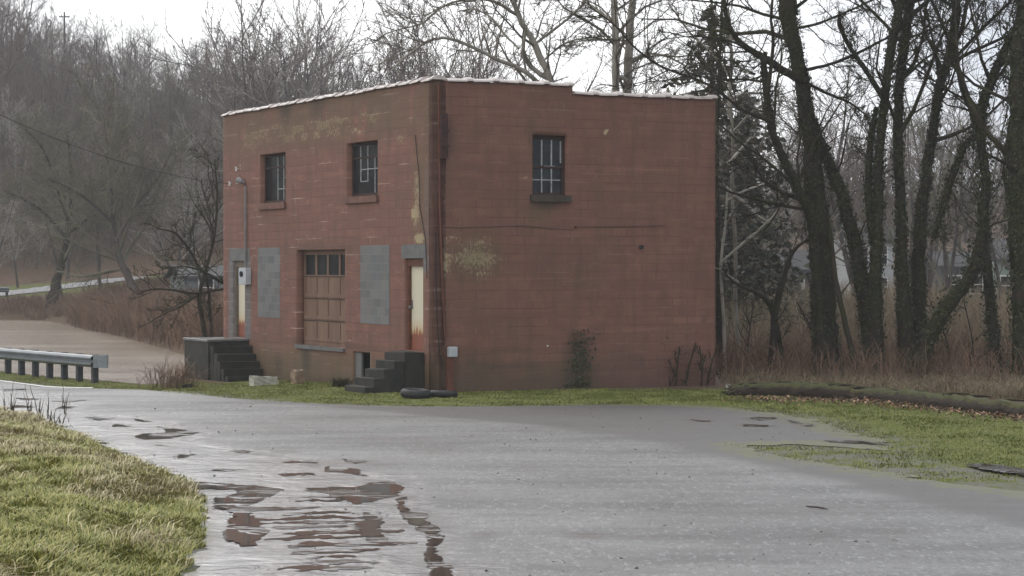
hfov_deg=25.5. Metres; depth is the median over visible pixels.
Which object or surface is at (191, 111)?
bare tree
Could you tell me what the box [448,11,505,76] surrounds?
bare tree
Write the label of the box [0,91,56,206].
bare tree
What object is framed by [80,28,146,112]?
bare tree
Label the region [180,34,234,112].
bare tree
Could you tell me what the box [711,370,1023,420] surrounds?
leaves
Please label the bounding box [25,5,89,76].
bare tree
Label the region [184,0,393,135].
bare tree
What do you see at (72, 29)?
bare tree
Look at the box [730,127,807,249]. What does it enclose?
bare tree
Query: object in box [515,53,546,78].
bare tree
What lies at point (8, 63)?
bare tree
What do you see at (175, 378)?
dry bramble
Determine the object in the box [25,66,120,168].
bare tree
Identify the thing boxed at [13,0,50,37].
bare tree
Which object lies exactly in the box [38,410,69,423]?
weed stalks
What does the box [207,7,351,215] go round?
bare tree
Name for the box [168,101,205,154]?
bare tree
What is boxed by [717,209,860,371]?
bare tree
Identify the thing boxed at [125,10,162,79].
bare tree
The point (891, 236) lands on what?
bare tree
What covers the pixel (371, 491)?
puddle
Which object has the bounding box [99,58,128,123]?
bare tree
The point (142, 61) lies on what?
bare tree
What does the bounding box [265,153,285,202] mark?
window
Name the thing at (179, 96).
bare tree
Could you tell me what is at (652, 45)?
bare tree
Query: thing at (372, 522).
puddle
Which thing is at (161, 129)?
bare tree
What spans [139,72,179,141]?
bare tree
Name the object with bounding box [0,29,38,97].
bare tree
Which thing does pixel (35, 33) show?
bare tree
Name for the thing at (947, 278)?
bare tree
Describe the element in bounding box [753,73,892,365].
ivy tree
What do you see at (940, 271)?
dark house
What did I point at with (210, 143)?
bare tree
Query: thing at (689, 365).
bare sapling
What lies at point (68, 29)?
bare tree
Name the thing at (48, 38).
bare tree
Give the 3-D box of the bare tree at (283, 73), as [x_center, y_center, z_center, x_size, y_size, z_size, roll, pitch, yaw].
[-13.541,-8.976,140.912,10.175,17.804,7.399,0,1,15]
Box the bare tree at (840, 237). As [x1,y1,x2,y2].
[759,78,891,291]
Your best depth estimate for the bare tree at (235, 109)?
143.66 m
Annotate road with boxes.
[0,276,151,295]
[0,380,1023,575]
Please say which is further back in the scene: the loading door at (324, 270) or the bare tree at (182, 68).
the bare tree at (182, 68)
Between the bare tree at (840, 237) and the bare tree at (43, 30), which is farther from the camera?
the bare tree at (43, 30)
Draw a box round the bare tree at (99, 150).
[78,124,127,191]
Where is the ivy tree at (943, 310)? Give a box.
[895,0,1023,377]
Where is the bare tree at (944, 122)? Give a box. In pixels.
[910,63,1005,232]
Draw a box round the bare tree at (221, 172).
[194,96,301,253]
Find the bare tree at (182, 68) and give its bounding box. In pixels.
[176,38,202,97]
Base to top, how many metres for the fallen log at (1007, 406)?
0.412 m
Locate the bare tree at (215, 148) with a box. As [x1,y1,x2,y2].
[185,114,222,191]
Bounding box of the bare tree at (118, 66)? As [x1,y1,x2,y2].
[104,45,132,86]
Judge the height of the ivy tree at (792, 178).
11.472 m
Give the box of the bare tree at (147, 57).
[106,27,182,94]
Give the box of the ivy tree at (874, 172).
[824,0,1007,376]
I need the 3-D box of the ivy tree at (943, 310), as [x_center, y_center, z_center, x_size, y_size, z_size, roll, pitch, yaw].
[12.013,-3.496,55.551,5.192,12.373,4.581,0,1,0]
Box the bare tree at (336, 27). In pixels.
[239,0,381,98]
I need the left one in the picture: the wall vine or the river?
the river
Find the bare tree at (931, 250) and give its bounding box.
[866,87,1007,296]
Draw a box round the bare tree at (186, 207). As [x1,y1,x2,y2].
[147,107,222,264]
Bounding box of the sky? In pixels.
[0,0,1014,196]
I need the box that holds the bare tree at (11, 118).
[0,84,38,168]
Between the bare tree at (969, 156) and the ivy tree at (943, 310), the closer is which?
the ivy tree at (943, 310)
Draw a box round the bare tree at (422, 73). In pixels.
[317,0,593,92]
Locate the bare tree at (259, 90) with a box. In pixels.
[132,0,366,154]
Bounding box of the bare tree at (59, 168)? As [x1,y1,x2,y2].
[20,140,88,220]
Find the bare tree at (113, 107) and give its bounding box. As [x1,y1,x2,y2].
[72,74,135,159]
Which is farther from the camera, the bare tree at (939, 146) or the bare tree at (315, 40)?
the bare tree at (939, 146)
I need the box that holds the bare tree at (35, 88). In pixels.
[10,55,56,108]
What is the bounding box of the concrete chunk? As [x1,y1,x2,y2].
[249,375,278,385]
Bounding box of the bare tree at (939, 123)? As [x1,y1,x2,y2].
[886,76,975,170]
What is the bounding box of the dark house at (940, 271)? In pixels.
[924,252,984,300]
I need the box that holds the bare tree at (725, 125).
[642,63,794,219]
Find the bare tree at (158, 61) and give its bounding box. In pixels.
[135,34,195,97]
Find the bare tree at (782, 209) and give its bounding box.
[763,151,800,249]
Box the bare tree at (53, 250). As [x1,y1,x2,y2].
[1,121,87,298]
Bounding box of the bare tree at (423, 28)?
[356,0,481,80]
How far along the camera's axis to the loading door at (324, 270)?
55.65 m
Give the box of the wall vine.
[561,329,599,388]
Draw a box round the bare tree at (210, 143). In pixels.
[182,97,248,203]
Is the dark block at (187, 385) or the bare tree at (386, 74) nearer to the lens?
the dark block at (187, 385)
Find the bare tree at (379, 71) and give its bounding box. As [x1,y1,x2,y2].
[357,4,500,88]
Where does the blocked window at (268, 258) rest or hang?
in the block building
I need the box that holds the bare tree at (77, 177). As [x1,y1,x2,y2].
[53,155,96,203]
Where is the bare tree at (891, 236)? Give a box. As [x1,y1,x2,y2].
[831,117,967,274]
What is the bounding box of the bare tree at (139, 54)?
[113,34,157,77]
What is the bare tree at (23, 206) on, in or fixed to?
on the ground at (148, 264)
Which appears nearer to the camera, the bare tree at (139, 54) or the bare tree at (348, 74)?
the bare tree at (348, 74)
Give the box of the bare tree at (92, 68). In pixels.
[66,41,110,104]
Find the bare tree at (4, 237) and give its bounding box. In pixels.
[0,148,44,266]
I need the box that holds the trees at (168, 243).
[0,24,226,271]
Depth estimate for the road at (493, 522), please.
27.73 m
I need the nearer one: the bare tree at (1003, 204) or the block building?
the block building
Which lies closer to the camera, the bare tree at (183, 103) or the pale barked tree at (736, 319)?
the pale barked tree at (736, 319)
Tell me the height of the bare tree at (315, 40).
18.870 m
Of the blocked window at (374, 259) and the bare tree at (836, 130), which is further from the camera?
the bare tree at (836, 130)
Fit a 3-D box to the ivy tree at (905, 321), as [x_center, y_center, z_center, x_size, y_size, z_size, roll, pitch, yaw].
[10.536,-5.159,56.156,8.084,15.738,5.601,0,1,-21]
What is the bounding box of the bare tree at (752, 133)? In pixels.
[688,61,772,279]
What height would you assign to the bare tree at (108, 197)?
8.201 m
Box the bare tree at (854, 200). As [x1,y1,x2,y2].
[793,124,922,294]
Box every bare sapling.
[662,337,688,385]
[665,346,682,385]
[681,343,696,385]
[694,346,708,385]
[703,348,718,385]
[737,298,766,362]
[797,296,812,340]
[797,302,812,370]
[814,176,881,376]
[926,300,950,372]
[958,303,987,367]
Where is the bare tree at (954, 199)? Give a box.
[933,128,972,251]
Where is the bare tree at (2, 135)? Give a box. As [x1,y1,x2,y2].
[0,102,54,186]
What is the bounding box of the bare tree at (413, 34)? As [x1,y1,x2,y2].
[350,0,509,87]
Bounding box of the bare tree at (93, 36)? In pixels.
[73,5,115,86]
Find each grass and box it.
[0,371,1023,481]
[0,405,212,575]
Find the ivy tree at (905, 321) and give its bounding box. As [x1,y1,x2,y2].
[824,0,992,368]
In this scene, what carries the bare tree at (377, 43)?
on the ground at (148, 264)
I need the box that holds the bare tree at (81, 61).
[64,36,102,112]
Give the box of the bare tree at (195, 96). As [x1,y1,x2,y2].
[164,73,210,126]
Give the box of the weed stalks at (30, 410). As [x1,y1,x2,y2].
[2,380,69,418]
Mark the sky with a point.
(186, 13)
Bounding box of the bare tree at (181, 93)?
[157,78,200,112]
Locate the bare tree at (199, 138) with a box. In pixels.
[177,109,220,169]
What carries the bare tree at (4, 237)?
on the ground at (148, 264)
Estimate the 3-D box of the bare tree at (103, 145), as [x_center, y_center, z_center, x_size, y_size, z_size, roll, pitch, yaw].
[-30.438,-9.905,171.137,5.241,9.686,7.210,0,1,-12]
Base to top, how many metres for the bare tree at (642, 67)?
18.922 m
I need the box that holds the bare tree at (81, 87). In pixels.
[60,53,109,121]
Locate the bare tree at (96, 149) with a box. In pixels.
[75,99,138,175]
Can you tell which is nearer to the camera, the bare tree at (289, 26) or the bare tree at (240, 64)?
the bare tree at (240, 64)
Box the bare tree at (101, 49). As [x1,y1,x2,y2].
[85,26,121,71]
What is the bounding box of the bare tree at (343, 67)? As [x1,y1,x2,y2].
[293,41,385,94]
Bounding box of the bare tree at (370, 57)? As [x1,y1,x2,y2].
[312,38,390,92]
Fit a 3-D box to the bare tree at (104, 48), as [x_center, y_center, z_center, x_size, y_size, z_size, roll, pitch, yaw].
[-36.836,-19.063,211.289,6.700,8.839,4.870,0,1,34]
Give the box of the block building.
[221,75,717,391]
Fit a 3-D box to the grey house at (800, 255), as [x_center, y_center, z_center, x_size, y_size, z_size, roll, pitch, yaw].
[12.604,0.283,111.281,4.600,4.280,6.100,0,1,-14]
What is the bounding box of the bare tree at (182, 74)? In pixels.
[172,44,196,101]
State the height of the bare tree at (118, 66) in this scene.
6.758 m
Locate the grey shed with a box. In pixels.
[163,265,222,294]
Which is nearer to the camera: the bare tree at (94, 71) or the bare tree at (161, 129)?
the bare tree at (161, 129)
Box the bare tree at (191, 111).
[167,98,206,145]
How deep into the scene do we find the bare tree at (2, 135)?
174.20 m
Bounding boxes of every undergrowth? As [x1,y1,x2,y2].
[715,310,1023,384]
[715,363,1023,399]
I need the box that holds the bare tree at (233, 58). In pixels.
[197,20,291,109]
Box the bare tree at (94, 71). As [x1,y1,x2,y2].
[66,24,119,107]
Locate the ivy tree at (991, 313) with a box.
[935,127,1007,374]
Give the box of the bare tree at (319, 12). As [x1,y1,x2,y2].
[238,1,350,101]
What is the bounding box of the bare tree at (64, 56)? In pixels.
[55,34,75,65]
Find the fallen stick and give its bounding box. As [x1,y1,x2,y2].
[806,506,826,508]
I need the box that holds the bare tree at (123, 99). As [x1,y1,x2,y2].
[96,61,168,149]
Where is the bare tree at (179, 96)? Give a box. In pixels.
[152,67,204,140]
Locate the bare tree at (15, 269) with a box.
[0,184,54,286]
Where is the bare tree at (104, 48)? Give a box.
[91,46,149,100]
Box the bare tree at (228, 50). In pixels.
[191,5,314,141]
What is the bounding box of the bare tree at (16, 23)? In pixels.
[0,1,41,73]
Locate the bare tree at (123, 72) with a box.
[98,26,148,97]
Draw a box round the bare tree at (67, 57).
[48,29,96,92]
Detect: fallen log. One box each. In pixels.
[720,380,873,399]
[839,388,1023,416]
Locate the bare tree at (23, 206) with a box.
[1,186,37,241]
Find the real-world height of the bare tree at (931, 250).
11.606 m
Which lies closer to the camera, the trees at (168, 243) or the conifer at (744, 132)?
the conifer at (744, 132)
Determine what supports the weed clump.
on the ground at (148, 264)
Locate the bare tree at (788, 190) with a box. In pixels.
[755,135,827,241]
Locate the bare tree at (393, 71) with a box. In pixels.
[366,47,434,82]
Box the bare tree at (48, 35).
[35,18,69,51]
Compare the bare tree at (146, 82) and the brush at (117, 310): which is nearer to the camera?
the brush at (117, 310)
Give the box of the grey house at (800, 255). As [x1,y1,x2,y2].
[731,250,811,300]
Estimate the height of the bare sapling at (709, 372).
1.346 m
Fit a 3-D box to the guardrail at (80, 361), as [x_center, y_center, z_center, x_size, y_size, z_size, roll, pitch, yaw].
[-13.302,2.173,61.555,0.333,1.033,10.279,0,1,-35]
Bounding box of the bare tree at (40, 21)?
[25,0,55,42]
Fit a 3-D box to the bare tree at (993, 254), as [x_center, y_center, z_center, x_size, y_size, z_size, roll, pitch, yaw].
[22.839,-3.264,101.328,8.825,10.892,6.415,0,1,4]
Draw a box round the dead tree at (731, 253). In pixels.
[715,137,798,373]
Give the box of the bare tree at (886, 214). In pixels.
[855,192,911,237]
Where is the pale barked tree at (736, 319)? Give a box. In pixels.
[650,0,797,357]
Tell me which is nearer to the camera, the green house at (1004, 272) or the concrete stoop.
the concrete stoop
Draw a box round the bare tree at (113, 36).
[89,8,153,82]
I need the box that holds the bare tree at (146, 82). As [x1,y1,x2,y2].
[122,66,163,103]
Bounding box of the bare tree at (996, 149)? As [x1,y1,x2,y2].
[989,88,1007,208]
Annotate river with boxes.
[0,320,184,384]
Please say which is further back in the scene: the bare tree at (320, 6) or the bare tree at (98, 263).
the bare tree at (320, 6)
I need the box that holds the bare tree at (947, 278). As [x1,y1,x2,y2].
[883,77,1006,294]
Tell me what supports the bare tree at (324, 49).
on the ground at (148, 264)
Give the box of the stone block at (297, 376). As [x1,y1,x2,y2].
[290,369,304,383]
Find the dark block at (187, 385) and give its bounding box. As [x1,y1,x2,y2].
[181,383,192,387]
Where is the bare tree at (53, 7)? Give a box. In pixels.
[10,0,85,70]
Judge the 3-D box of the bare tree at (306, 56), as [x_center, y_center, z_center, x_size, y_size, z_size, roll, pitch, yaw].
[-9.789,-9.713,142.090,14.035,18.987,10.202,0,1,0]
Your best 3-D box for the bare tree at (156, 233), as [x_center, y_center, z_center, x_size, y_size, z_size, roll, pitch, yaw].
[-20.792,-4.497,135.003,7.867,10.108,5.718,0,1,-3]
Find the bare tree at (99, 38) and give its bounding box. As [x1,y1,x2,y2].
[80,18,126,77]
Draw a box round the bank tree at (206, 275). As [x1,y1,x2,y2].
[127,132,222,336]
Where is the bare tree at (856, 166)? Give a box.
[684,0,934,308]
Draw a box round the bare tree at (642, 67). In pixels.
[599,21,686,93]
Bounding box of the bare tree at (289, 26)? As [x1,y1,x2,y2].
[188,0,356,105]
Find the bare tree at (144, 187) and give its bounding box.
[118,162,162,228]
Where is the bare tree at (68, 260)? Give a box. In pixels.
[24,156,100,278]
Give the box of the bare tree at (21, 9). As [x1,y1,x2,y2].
[2,0,46,33]
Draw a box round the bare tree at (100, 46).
[89,30,130,75]
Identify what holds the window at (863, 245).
in the white house at (842, 271)
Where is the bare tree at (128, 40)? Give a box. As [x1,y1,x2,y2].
[94,15,151,94]
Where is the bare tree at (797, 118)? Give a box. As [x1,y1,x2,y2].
[782,68,841,154]
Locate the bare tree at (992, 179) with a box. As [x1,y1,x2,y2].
[936,96,1008,238]
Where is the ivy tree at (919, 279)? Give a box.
[891,0,1015,370]
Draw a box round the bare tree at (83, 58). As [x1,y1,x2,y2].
[64,33,103,71]
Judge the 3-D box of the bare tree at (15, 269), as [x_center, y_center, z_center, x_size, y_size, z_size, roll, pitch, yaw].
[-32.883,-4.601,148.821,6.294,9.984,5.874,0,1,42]
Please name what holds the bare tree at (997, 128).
on the ground at (148, 264)
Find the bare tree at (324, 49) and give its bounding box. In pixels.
[247,9,380,100]
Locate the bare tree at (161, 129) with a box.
[145,111,191,198]
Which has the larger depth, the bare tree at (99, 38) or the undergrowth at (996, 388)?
the bare tree at (99, 38)
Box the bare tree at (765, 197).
[719,88,846,320]
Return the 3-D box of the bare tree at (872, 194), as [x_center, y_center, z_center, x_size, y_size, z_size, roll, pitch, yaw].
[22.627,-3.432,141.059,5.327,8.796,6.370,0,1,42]
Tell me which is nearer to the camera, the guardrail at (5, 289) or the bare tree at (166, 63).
the guardrail at (5, 289)
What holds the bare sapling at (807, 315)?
on the ground at (148, 264)
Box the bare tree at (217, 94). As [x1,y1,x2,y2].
[210,77,227,112]
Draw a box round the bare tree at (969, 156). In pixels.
[921,77,1004,242]
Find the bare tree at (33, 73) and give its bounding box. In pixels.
[0,26,57,108]
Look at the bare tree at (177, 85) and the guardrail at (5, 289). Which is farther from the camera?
the bare tree at (177, 85)
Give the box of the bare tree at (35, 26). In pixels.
[20,0,53,60]
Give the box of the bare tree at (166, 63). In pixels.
[154,47,180,83]
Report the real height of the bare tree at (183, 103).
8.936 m
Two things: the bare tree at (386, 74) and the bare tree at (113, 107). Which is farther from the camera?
the bare tree at (113, 107)
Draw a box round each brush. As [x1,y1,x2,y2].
[0,275,169,320]
[25,281,223,349]
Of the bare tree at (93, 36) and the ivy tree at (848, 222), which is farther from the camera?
the bare tree at (93, 36)
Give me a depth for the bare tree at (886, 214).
136.77 m
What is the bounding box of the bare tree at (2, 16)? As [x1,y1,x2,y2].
[0,0,14,41]
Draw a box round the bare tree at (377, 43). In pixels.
[296,13,408,98]
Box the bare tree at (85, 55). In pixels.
[76,41,97,72]
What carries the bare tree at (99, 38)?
on the ground at (148, 264)
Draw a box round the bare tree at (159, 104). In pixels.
[122,67,181,165]
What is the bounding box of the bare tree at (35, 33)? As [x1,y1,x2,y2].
[0,19,45,71]
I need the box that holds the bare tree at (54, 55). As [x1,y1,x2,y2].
[39,27,62,81]
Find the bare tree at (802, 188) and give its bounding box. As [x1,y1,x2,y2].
[778,127,888,248]
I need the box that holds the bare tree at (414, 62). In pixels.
[355,4,495,88]
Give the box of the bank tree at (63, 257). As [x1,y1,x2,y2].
[0,83,155,308]
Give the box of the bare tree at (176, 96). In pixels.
[138,52,204,167]
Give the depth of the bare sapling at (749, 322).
58.17 m
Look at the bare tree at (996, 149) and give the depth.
211.97 m
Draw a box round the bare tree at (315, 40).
[181,0,363,167]
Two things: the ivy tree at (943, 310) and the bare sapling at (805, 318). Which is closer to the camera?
the ivy tree at (943, 310)
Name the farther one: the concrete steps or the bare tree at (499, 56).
the bare tree at (499, 56)
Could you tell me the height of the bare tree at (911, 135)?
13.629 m
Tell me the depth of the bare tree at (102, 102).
190.39 m
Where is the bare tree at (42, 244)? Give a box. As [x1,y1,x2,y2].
[21,214,53,268]
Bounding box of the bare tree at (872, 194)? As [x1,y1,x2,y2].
[848,178,908,226]
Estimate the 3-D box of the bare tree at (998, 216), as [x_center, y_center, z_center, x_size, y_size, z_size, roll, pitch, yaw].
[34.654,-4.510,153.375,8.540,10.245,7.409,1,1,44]
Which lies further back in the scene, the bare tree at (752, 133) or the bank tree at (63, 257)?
the bank tree at (63, 257)
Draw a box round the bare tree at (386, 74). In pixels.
[372,60,392,84]
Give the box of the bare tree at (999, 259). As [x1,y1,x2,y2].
[952,164,1011,271]
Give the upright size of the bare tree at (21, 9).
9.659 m
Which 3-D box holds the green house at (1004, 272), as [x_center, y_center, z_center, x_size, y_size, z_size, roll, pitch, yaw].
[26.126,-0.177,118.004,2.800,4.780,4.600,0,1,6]
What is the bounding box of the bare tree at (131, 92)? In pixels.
[117,51,162,136]
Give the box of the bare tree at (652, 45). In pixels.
[631,20,668,93]
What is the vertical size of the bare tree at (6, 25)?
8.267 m
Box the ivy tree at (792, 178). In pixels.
[483,0,876,375]
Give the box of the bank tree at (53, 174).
[2,55,214,316]
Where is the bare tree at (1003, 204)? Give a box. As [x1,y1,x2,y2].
[991,176,1007,231]
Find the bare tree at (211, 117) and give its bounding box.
[197,86,225,143]
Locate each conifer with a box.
[663,0,810,330]
[719,90,809,326]
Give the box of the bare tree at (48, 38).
[33,12,61,72]
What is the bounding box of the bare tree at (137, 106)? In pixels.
[93,68,157,134]
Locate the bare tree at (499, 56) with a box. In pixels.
[426,8,546,80]
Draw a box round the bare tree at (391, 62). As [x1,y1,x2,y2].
[364,27,491,85]
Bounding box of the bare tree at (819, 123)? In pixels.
[776,83,855,168]
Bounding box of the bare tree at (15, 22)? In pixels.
[0,0,37,50]
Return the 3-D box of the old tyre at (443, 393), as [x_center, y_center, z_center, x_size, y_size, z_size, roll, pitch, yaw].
[-1.452,2.242,47.947,0.620,0.152,0.620,3,-2,0]
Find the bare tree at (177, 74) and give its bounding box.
[152,44,205,123]
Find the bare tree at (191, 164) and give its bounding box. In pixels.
[152,105,222,257]
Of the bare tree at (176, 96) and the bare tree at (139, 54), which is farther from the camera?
the bare tree at (139, 54)
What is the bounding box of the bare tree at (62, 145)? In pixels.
[40,115,85,176]
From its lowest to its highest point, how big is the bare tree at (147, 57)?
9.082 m
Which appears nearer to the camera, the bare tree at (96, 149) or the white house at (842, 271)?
the white house at (842, 271)
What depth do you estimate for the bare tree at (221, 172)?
160.35 m
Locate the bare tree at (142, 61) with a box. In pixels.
[127,32,156,87]
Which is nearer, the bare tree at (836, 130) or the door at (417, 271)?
the door at (417, 271)
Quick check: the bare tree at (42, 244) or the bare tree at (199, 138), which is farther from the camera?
the bare tree at (199, 138)
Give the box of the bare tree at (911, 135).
[883,87,968,251]
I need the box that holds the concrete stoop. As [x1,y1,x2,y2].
[183,337,262,381]
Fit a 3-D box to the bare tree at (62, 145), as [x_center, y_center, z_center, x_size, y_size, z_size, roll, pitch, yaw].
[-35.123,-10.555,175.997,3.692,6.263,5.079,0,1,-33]
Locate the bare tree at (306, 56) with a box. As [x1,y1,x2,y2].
[240,1,435,108]
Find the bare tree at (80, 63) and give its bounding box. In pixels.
[46,18,109,111]
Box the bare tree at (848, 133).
[787,118,891,204]
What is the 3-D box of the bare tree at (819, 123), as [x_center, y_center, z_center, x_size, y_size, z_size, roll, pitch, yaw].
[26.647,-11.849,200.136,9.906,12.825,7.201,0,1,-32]
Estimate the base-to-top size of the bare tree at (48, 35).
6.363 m
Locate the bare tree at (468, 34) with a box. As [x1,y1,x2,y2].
[438,0,589,85]
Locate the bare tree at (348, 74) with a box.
[306,55,388,90]
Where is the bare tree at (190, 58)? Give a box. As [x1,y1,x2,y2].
[158,35,208,81]
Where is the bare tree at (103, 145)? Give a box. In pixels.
[76,94,139,193]
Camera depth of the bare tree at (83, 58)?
228.73 m
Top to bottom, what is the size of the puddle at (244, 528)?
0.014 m
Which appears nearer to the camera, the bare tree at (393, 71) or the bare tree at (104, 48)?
the bare tree at (393, 71)
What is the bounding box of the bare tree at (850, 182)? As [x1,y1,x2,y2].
[782,123,894,221]
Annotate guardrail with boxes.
[0,287,8,296]
[0,348,107,382]
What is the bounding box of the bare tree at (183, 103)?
[153,61,214,162]
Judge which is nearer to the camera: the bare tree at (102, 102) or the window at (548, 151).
the window at (548, 151)
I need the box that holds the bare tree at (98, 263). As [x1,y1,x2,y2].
[62,146,131,286]
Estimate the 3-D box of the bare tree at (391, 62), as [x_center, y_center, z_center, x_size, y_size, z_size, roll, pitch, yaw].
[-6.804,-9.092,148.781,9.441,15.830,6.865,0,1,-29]
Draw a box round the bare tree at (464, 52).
[432,0,533,80]
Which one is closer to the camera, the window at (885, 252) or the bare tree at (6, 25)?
the window at (885, 252)
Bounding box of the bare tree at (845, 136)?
[823,69,889,202]
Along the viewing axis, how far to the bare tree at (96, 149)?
171.13 m
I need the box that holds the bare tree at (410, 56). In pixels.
[376,17,518,84]
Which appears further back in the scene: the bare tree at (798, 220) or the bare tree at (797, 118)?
the bare tree at (797, 118)
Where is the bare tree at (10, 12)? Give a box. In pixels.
[1,0,26,37]
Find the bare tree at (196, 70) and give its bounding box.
[176,33,216,117]
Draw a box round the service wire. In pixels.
[0,114,228,183]
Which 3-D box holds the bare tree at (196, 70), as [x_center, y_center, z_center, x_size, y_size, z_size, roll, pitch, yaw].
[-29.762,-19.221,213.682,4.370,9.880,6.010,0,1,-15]
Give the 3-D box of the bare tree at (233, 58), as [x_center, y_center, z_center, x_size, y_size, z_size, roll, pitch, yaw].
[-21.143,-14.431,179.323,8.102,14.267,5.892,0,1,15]
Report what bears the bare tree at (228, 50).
on the ground at (148, 264)
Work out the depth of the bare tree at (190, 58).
236.13 m
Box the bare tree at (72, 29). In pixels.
[58,14,88,46]
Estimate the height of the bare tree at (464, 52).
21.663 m
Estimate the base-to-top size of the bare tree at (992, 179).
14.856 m
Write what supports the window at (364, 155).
in the block building
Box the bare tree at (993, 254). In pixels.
[933,129,1011,307]
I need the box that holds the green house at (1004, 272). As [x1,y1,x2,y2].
[990,239,1011,295]
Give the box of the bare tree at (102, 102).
[81,69,128,133]
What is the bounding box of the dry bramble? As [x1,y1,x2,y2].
[113,354,217,388]
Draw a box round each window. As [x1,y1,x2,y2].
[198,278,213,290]
[258,247,279,317]
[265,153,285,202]
[352,141,377,196]
[360,245,389,324]
[533,135,564,194]
[863,245,868,264]
[881,277,887,288]
[882,246,887,264]
[948,275,961,285]
[970,275,983,293]
[1000,275,1011,294]
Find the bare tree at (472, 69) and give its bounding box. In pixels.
[297,0,581,92]
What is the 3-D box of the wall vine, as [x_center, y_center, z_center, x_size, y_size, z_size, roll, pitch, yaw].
[1.519,1.714,51.190,1.127,1.584,0.115,0,1,-28]
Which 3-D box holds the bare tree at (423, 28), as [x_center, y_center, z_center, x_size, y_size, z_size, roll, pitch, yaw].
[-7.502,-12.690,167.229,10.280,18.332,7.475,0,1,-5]
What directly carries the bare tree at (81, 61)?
on the ground at (148, 264)
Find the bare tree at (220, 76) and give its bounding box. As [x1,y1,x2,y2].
[194,34,269,130]
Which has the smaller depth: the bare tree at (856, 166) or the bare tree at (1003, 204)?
the bare tree at (856, 166)
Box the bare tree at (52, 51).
[34,28,70,100]
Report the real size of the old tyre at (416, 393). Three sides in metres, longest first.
0.660 x 0.660 x 0.190 m
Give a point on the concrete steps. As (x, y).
(396, 371)
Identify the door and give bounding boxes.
[239,267,244,336]
[304,249,344,346]
[409,266,422,349]
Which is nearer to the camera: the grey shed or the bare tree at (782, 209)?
the grey shed
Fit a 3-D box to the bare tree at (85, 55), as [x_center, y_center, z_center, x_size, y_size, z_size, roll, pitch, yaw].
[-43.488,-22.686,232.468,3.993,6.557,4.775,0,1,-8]
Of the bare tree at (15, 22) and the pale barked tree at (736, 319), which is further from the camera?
the bare tree at (15, 22)
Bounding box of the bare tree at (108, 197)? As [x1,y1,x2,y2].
[87,147,125,250]
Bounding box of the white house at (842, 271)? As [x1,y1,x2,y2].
[832,223,894,301]
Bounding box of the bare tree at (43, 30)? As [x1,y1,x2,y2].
[17,8,67,81]
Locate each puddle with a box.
[4,389,366,496]
[135,426,198,438]
[194,481,319,545]
[259,496,417,570]
[279,466,404,503]
[354,496,453,575]
[691,417,884,443]
[966,463,1023,474]
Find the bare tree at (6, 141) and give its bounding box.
[0,89,23,160]
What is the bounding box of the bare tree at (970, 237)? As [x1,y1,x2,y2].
[956,170,999,251]
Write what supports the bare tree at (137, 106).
on the ground at (148, 264)
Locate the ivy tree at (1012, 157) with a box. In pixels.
[879,0,1023,377]
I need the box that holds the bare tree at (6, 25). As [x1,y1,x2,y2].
[0,0,23,49]
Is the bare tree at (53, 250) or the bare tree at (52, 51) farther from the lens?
the bare tree at (52, 51)
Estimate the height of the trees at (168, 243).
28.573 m
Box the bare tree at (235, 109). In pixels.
[185,18,326,201]
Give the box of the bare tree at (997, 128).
[987,114,1007,206]
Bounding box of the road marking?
[0,380,93,387]
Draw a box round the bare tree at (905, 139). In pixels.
[826,72,933,255]
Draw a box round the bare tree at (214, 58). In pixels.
[196,25,234,104]
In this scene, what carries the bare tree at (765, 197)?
on the ground at (148, 264)
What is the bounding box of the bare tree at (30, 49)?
[4,28,47,79]
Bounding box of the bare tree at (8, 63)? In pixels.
[0,17,37,104]
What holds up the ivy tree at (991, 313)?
on the ground at (148, 264)
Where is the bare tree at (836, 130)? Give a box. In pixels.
[763,93,890,239]
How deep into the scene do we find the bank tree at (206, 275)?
68.59 m
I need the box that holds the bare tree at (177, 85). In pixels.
[150,70,192,103]
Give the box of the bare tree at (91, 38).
[61,16,120,72]
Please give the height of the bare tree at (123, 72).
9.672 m
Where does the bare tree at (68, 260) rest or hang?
on the ground at (148, 264)
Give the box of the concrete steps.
[345,350,423,392]
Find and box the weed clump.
[325,376,353,386]
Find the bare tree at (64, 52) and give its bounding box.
[20,30,81,112]
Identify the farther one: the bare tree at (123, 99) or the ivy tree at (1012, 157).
the bare tree at (123, 99)
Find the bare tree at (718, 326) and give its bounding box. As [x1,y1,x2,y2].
[629,0,814,370]
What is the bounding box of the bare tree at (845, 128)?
[815,83,918,196]
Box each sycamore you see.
[344,0,625,91]
[525,0,715,92]
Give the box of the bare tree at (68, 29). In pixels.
[39,4,90,57]
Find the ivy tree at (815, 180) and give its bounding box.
[601,0,930,373]
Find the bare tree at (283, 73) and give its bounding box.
[205,1,371,173]
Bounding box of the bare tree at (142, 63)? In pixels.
[117,45,193,111]
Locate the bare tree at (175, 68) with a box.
[153,52,185,88]
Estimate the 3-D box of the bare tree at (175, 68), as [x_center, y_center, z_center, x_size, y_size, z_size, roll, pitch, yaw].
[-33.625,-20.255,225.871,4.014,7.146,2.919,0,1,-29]
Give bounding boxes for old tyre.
[400,388,430,398]
[431,390,457,397]
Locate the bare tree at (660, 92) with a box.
[647,77,729,176]
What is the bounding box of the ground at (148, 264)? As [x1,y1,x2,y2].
[0,52,1023,575]
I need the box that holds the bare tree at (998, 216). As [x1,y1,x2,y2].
[993,167,1007,238]
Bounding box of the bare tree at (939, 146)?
[909,108,972,198]
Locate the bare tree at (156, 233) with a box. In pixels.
[95,128,222,266]

